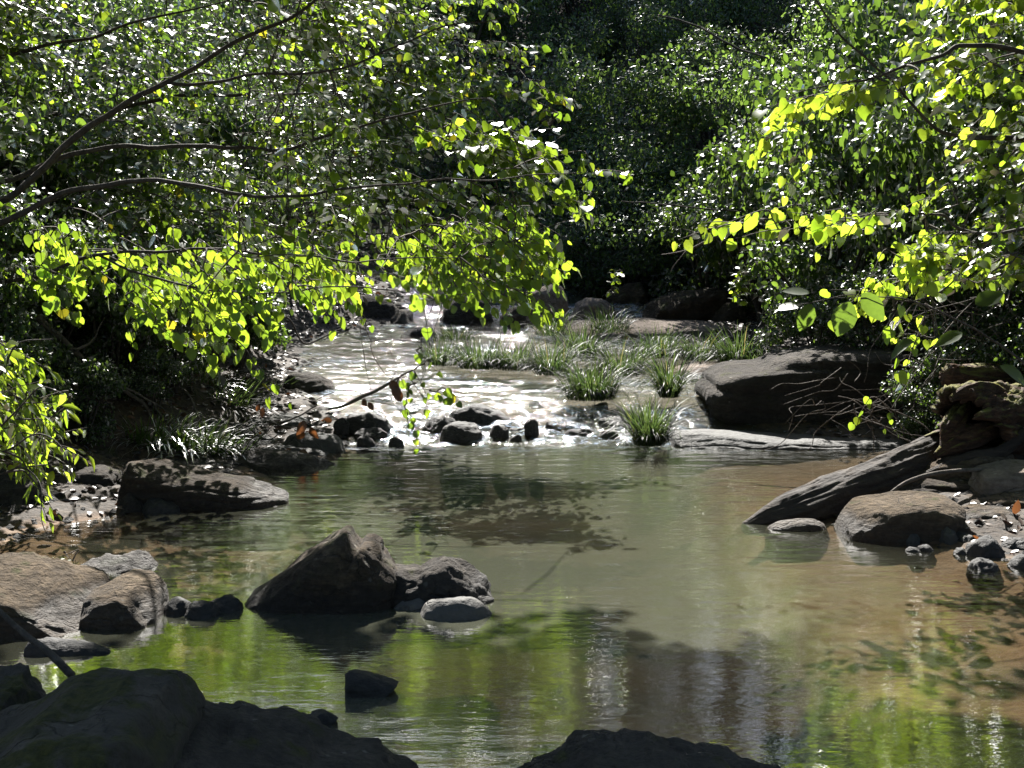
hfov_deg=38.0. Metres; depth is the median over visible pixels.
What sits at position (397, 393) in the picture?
dead branch
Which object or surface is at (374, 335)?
stone
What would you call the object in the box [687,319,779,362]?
sedge clump
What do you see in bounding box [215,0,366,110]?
hillside bush
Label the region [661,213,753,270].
dead branch
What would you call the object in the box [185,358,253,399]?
sedge clump
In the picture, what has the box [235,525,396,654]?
boulder
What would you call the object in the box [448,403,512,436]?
boulder
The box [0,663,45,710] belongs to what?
boulder
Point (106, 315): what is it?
bank bush
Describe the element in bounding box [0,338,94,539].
lance leaved shrub
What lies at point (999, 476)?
slab rock
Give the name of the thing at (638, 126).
hillside bush
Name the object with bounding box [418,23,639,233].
hillside bush
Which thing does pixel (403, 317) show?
boulder
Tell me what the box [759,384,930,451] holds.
root tangle
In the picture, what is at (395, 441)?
stone
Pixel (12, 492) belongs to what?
boulder
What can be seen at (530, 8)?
hillside bush
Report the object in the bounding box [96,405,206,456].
sedge clump
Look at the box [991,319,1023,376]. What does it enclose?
bank bush
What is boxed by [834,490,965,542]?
boulder
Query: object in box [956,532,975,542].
pebble
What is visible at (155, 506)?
stone
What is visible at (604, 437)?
stone
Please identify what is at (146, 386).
bank bush
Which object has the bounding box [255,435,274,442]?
slab rock
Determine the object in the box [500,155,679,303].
hillside bush
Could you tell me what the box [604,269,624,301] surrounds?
seedling
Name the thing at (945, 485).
slab rock
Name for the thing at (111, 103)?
bank bush
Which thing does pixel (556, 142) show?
hillside bush
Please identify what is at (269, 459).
slab rock
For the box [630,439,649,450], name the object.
stone
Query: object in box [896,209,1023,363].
bank bush
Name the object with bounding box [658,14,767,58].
dead branch
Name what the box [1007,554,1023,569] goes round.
pebble
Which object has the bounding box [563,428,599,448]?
stone
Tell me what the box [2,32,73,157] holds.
bank bush
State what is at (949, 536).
pebble
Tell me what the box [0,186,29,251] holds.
bank bush
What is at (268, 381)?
sedge clump
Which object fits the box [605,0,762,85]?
hillside bush
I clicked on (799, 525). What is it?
slab rock
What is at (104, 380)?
bank bush
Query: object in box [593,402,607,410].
stone
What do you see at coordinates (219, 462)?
slab rock
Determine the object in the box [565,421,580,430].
stone
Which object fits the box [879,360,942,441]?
bank bush
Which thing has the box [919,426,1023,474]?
driftwood
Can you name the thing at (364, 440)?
stone
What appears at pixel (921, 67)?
bank bush
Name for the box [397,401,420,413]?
stone
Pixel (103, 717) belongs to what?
boulder
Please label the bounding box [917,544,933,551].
pebble
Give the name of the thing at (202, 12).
hillside bush
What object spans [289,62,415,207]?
hillside bush
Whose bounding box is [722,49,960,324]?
bank bush
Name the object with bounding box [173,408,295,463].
sedge clump
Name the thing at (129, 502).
stone
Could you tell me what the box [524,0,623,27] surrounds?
hillside bush
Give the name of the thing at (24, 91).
bank bush
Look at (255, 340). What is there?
bank bush
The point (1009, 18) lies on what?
bank bush
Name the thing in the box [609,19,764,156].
hillside bush
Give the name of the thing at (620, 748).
slab rock
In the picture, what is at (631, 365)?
sedge clump
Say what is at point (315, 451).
slab rock
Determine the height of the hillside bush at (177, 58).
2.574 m
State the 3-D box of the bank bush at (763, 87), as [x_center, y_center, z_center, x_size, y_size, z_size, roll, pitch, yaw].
[3.187,-2.095,16.315,2.370,3.027,1.851,0,7,3]
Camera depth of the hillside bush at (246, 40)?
23.49 m
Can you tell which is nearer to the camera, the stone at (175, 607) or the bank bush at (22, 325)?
the stone at (175, 607)
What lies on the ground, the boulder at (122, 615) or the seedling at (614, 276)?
the boulder at (122, 615)
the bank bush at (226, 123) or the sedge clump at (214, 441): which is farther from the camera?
the bank bush at (226, 123)
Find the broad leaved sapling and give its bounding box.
[772,287,1023,385]
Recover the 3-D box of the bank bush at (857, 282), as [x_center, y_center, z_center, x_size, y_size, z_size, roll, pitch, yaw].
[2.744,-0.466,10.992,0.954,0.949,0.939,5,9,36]
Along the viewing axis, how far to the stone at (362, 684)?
4.87 m
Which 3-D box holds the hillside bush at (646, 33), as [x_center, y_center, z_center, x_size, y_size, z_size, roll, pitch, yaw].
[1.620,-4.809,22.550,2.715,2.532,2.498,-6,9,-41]
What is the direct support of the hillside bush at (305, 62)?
on the ground
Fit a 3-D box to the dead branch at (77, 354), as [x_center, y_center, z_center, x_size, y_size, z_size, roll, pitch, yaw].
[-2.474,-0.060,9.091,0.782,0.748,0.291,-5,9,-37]
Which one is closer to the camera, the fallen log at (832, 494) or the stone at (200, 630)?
the stone at (200, 630)
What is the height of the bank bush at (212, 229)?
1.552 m
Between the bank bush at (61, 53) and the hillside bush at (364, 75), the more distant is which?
the hillside bush at (364, 75)
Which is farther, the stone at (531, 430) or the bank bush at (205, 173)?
the bank bush at (205, 173)
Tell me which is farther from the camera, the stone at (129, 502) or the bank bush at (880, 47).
the bank bush at (880, 47)
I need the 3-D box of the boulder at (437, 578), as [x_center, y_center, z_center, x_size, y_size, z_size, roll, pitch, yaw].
[-0.339,0.885,6.099,0.537,0.352,0.400,0,7,0]
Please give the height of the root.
0.116 m
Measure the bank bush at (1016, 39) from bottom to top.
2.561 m
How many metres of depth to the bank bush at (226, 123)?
15.56 m
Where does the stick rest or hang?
on the boulder at (20, 683)
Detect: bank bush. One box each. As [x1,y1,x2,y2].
[0,0,197,140]
[0,53,89,210]
[0,104,209,270]
[0,173,117,342]
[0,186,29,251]
[0,258,77,386]
[0,275,20,343]
[0,279,122,372]
[0,335,78,442]
[0,363,54,461]
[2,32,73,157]
[8,33,70,120]
[11,69,217,244]
[21,0,70,47]
[27,352,135,447]
[30,236,186,375]
[38,237,194,356]
[50,30,201,180]
[90,253,182,347]
[120,315,218,394]
[120,343,191,407]
[130,67,282,196]
[132,295,208,356]
[139,158,297,244]
[139,167,288,290]
[153,232,293,358]
[188,276,293,372]
[189,268,288,348]
[219,142,356,264]
[635,161,792,308]
[681,111,871,322]
[691,53,900,289]
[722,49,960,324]
[738,157,910,344]
[751,0,1002,268]
[754,292,861,349]
[814,259,948,354]
[837,4,1023,325]
[846,39,954,214]
[853,29,1023,223]
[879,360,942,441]
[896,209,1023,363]
[914,308,1023,387]
[920,149,1023,330]
[928,0,1023,149]
[952,23,1023,216]
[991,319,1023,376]
[993,0,1023,44]
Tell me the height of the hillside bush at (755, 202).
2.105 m
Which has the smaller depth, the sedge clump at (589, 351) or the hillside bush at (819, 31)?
the sedge clump at (589, 351)
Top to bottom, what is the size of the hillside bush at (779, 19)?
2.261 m
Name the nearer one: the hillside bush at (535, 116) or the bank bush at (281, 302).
the bank bush at (281, 302)
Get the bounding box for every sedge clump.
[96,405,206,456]
[122,411,251,463]
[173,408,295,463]
[183,371,287,423]
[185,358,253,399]
[230,365,311,396]
[408,335,472,367]
[431,321,481,340]
[440,329,525,370]
[476,334,551,372]
[496,326,598,376]
[522,303,580,336]
[534,351,647,403]
[539,317,629,362]
[570,302,648,333]
[570,329,668,377]
[597,395,675,435]
[599,390,709,448]
[611,319,693,358]
[618,340,713,400]
[655,326,733,361]
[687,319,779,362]
[730,341,793,360]
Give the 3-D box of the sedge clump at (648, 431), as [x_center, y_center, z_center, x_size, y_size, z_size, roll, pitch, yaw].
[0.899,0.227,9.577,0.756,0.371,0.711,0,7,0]
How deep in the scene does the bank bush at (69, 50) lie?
14.17 m
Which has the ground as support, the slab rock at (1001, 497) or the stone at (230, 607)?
the slab rock at (1001, 497)
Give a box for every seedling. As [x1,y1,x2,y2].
[55,549,78,563]
[532,85,561,131]
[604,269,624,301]
[729,262,754,316]
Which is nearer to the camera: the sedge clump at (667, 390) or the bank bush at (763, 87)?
the sedge clump at (667, 390)
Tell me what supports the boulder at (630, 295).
on the ground
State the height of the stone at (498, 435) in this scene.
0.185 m
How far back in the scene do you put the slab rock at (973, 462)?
7.96 m
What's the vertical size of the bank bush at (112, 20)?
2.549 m
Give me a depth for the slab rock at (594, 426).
10.31 m
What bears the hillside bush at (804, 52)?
on the ground
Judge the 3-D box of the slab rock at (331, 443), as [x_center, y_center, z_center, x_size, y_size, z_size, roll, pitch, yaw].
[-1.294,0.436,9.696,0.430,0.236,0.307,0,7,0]
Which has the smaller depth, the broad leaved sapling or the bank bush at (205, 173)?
the broad leaved sapling
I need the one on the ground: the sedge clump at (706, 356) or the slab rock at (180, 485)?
the slab rock at (180, 485)
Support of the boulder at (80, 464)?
on the ground
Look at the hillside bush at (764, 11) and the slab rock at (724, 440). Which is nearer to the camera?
the slab rock at (724, 440)
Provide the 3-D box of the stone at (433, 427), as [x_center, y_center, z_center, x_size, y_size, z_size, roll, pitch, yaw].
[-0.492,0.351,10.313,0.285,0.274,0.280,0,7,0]
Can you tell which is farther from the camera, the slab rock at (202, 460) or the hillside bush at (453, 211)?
the hillside bush at (453, 211)
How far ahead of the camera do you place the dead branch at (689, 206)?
14.03 m
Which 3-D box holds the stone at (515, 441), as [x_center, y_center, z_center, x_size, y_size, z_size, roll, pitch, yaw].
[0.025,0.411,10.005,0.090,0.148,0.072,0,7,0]
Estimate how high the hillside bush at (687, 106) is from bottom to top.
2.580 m
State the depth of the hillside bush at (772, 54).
20.29 m
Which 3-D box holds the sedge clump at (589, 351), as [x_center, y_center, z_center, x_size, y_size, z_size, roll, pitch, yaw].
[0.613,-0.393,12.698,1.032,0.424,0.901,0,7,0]
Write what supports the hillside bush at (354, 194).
on the ground
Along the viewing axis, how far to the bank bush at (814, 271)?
11.67 m
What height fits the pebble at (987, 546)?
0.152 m
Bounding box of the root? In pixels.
[891,467,987,490]
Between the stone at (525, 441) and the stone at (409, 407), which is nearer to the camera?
the stone at (525, 441)
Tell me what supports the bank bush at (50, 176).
on the ground
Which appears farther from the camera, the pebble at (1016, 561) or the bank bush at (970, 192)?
the bank bush at (970, 192)
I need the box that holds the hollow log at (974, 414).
[923,380,1023,458]
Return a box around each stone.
[119,493,142,511]
[141,498,179,513]
[164,596,190,643]
[182,600,220,645]
[212,594,244,641]
[311,709,337,726]
[333,417,349,435]
[345,411,397,442]
[345,669,398,697]
[347,332,391,341]
[354,427,388,450]
[356,435,375,450]
[363,392,394,401]
[389,436,403,450]
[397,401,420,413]
[398,424,414,436]
[400,327,436,342]
[420,416,455,449]
[431,402,445,406]
[439,421,483,447]
[488,424,508,447]
[509,428,528,447]
[509,434,521,448]
[524,419,538,439]
[529,400,542,408]
[544,422,562,443]
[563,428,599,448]
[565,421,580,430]
[582,413,593,421]
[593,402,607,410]
[598,430,619,448]
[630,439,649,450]
[679,423,697,429]
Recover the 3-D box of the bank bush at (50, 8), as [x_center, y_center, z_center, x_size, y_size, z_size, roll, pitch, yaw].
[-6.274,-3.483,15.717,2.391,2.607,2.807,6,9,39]
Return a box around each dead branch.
[35,314,168,418]
[144,362,317,439]
[279,290,389,344]
[316,350,443,420]
[585,208,688,297]
[621,201,766,211]
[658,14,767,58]
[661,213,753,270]
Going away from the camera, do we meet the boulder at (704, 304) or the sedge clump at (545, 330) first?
the sedge clump at (545, 330)
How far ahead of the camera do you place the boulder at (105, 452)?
8.94 m
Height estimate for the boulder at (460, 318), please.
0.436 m
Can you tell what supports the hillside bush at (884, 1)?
on the ground
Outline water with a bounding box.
[0,269,1023,767]
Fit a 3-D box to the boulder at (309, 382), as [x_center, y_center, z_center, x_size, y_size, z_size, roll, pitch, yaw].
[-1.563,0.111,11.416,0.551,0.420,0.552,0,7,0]
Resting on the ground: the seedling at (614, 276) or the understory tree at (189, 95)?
the understory tree at (189, 95)
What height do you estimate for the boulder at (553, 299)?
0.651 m
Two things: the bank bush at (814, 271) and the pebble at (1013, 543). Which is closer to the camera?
the pebble at (1013, 543)
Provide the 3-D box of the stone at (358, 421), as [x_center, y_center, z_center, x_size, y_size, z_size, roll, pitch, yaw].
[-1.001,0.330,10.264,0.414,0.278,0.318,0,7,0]
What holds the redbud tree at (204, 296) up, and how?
on the ground
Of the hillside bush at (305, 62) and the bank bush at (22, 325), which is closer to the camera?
the bank bush at (22, 325)
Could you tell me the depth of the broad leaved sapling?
6.82 m
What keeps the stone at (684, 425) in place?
on the ground
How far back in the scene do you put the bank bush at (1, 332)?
8.57 m
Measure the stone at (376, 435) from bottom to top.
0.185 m
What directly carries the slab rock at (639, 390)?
on the ground
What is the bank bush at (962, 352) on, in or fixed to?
on the ground
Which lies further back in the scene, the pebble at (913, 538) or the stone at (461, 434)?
the stone at (461, 434)
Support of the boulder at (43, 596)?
on the ground
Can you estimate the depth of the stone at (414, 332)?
14.53 m
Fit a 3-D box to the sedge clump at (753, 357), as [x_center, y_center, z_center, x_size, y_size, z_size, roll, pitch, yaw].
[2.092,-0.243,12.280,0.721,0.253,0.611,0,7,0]
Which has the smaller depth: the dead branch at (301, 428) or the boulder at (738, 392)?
the dead branch at (301, 428)
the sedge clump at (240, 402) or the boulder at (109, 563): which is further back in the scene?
the sedge clump at (240, 402)
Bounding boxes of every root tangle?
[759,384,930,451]
[770,302,938,441]
[872,288,1023,389]
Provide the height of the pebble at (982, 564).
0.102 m
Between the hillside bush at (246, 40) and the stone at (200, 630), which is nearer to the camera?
the stone at (200, 630)
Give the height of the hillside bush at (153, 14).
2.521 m
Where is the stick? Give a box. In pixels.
[0,608,74,676]
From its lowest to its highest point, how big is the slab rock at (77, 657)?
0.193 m
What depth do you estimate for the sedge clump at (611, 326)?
14.45 m
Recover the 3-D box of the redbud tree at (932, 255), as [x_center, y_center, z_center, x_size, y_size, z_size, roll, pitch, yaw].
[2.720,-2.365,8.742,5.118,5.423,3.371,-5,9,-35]
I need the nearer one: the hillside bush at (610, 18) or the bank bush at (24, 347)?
the bank bush at (24, 347)
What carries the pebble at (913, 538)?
on the ground
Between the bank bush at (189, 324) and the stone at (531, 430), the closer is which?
the stone at (531, 430)
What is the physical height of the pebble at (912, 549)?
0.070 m
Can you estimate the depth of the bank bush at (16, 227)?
9.26 m
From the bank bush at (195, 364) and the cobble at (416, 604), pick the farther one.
the bank bush at (195, 364)
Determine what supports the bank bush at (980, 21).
on the ground
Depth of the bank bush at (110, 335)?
9.51 m
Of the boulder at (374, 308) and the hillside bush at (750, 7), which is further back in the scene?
the hillside bush at (750, 7)
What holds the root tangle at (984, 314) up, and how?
attached to the redbud tree at (932, 255)
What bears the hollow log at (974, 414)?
on the ground
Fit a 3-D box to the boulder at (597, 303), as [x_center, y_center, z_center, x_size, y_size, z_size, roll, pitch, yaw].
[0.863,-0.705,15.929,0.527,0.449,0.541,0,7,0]
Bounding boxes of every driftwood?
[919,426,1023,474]
[971,448,1023,459]
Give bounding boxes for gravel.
[0,269,1023,560]
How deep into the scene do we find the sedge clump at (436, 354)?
12.38 m
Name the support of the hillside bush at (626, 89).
on the ground
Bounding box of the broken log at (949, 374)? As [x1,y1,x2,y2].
[939,362,1023,385]
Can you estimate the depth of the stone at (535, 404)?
10.94 m
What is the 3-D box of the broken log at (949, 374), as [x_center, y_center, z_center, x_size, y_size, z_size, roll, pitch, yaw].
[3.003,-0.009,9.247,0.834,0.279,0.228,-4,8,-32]
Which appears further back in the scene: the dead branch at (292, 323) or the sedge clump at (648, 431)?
the dead branch at (292, 323)
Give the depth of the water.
6.28 m
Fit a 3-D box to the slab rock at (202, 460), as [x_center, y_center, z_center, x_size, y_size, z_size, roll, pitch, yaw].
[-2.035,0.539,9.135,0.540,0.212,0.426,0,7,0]
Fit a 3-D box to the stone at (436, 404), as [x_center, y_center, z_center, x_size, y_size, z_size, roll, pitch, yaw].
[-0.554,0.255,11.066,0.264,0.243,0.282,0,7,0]
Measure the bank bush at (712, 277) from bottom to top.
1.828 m
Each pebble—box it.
[905,547,920,552]
[906,534,920,542]
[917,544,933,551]
[939,526,958,544]
[953,547,965,554]
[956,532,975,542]
[965,535,1004,557]
[968,557,998,571]
[1001,537,1023,549]
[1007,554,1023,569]
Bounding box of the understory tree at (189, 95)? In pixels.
[0,0,449,268]
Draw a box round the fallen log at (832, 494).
[742,435,939,523]
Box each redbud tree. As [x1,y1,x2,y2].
[0,0,632,454]
[672,0,1023,434]
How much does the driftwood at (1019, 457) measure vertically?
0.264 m
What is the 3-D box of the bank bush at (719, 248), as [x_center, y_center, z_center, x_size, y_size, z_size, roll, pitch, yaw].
[2.596,-1.543,14.788,1.903,2.437,1.874,6,10,43]
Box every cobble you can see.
[394,598,424,610]
[420,596,491,620]
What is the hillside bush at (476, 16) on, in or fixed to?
on the ground
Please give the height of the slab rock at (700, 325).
0.346 m
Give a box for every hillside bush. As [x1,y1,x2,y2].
[20,0,229,90]
[34,2,162,21]
[67,0,274,91]
[119,4,282,180]
[132,0,261,50]
[191,4,271,88]
[196,61,346,165]
[203,54,329,173]
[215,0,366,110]
[227,57,338,108]
[240,105,372,229]
[246,36,309,99]
[279,95,395,240]
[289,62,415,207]
[311,0,395,51]
[318,96,482,236]
[326,50,411,150]
[372,0,555,95]
[382,0,569,80]
[385,37,611,197]
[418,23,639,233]
[434,163,565,250]
[457,125,602,253]
[495,0,557,34]
[495,127,664,300]
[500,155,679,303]
[517,0,635,90]
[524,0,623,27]
[525,82,689,161]
[531,182,690,296]
[538,0,717,135]
[544,59,718,235]
[548,132,702,278]
[584,0,694,71]
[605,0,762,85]
[605,158,725,288]
[606,173,780,292]
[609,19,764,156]
[623,43,799,207]
[680,0,795,38]
[696,0,830,70]
[703,0,870,108]
[726,177,863,292]
[744,33,891,121]
[781,0,954,133]
[784,0,921,48]
[863,0,968,62]
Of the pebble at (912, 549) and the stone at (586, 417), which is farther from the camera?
the stone at (586, 417)
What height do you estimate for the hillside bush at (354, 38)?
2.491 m
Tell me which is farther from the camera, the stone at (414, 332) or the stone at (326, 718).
the stone at (414, 332)
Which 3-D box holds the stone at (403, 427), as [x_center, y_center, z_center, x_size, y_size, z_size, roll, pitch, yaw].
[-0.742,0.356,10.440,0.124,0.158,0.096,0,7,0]
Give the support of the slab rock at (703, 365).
on the ground
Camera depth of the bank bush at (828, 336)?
11.29 m
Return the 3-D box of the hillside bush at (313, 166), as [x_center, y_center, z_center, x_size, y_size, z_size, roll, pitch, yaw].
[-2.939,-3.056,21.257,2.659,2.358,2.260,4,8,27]
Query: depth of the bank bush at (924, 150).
11.10 m
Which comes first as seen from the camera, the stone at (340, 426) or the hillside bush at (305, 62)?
the stone at (340, 426)
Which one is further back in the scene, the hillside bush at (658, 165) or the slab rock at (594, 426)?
the hillside bush at (658, 165)
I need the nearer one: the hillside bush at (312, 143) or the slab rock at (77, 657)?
the slab rock at (77, 657)
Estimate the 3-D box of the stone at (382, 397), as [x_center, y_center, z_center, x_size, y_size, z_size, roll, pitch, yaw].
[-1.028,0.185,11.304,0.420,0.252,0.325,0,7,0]
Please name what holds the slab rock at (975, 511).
on the ground
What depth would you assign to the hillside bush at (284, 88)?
23.03 m
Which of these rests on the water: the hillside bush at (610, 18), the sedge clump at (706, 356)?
the sedge clump at (706, 356)
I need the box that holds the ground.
[0,0,1023,767]
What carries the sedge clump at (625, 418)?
on the water
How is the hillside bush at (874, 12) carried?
on the ground
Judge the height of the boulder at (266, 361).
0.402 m
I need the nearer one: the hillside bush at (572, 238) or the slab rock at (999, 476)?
the slab rock at (999, 476)
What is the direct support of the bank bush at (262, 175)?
on the ground
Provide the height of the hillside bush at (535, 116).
2.441 m
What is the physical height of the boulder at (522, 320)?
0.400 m
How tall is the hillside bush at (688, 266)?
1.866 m
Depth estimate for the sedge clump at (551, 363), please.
11.86 m
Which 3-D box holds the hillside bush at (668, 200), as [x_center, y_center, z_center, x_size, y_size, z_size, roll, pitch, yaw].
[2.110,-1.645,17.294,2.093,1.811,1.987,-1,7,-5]
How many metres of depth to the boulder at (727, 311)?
15.34 m
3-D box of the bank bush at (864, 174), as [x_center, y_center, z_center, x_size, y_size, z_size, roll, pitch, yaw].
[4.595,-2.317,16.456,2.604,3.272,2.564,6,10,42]
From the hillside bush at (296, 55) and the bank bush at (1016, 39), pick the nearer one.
the bank bush at (1016, 39)
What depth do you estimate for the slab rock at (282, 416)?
10.19 m
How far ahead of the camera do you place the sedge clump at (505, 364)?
12.02 m
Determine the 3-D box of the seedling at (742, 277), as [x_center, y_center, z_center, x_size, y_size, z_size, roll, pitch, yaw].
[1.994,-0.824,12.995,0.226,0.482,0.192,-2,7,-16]
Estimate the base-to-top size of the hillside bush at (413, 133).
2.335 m
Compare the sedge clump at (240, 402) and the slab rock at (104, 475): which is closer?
the slab rock at (104, 475)
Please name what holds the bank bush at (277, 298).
on the ground
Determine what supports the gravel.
on the ground
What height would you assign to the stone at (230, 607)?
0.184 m
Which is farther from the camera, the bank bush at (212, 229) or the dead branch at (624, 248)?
the dead branch at (624, 248)
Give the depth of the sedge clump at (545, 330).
14.12 m
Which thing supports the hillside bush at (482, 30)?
on the ground
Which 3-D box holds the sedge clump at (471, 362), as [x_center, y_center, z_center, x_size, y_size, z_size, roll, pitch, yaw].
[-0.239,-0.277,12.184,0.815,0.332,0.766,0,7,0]
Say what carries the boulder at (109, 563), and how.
on the ground
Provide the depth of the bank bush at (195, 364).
9.99 m
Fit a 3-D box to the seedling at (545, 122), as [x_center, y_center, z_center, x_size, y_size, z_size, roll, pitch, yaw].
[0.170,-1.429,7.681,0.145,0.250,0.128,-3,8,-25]
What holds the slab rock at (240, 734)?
on the ground
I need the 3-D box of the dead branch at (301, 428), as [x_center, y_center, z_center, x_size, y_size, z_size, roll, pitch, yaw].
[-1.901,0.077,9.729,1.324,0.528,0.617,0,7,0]
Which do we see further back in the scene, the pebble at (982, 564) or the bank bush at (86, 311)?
the bank bush at (86, 311)
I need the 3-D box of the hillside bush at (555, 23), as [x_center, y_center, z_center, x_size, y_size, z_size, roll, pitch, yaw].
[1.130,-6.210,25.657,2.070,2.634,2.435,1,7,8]
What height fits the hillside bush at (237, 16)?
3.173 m
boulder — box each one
[0,471,63,506]
[0,552,110,665]
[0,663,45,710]
[0,667,205,767]
[75,453,125,471]
[80,569,171,670]
[81,549,158,573]
[90,446,118,459]
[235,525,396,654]
[256,358,272,365]
[281,372,339,394]
[352,295,397,318]
[390,309,416,328]
[391,556,493,607]
[439,300,493,328]
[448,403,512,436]
[498,307,528,332]
[527,284,567,325]
[569,298,616,319]
[605,282,647,316]
[642,287,734,321]
[694,343,917,425]
[712,302,746,323]
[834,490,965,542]
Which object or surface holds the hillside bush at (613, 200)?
on the ground
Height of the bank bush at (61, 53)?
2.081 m
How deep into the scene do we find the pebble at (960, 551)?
6.83 m
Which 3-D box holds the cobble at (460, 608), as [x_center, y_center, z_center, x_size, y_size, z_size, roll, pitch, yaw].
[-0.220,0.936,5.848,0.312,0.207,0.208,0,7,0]
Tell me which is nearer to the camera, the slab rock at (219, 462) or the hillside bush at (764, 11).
the slab rock at (219, 462)
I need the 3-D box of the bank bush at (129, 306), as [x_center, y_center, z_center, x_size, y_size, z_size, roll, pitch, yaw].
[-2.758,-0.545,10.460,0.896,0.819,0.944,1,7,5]
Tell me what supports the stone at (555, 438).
on the ground
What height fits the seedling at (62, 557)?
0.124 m
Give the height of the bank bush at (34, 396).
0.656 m
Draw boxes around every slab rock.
[22,637,120,690]
[72,464,121,485]
[117,458,288,509]
[170,457,213,464]
[174,700,418,767]
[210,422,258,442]
[212,455,249,468]
[237,448,334,469]
[248,411,308,425]
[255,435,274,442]
[262,445,328,455]
[283,432,344,452]
[517,728,780,767]
[526,317,733,343]
[589,416,650,447]
[608,385,656,392]
[665,361,719,382]
[668,429,907,452]
[767,518,825,531]
[896,477,970,492]
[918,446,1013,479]
[961,504,1010,518]
[962,487,1023,507]
[968,459,1023,494]
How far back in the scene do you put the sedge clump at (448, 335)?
14.26 m
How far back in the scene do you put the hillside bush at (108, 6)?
21.21 m
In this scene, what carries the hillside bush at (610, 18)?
on the ground

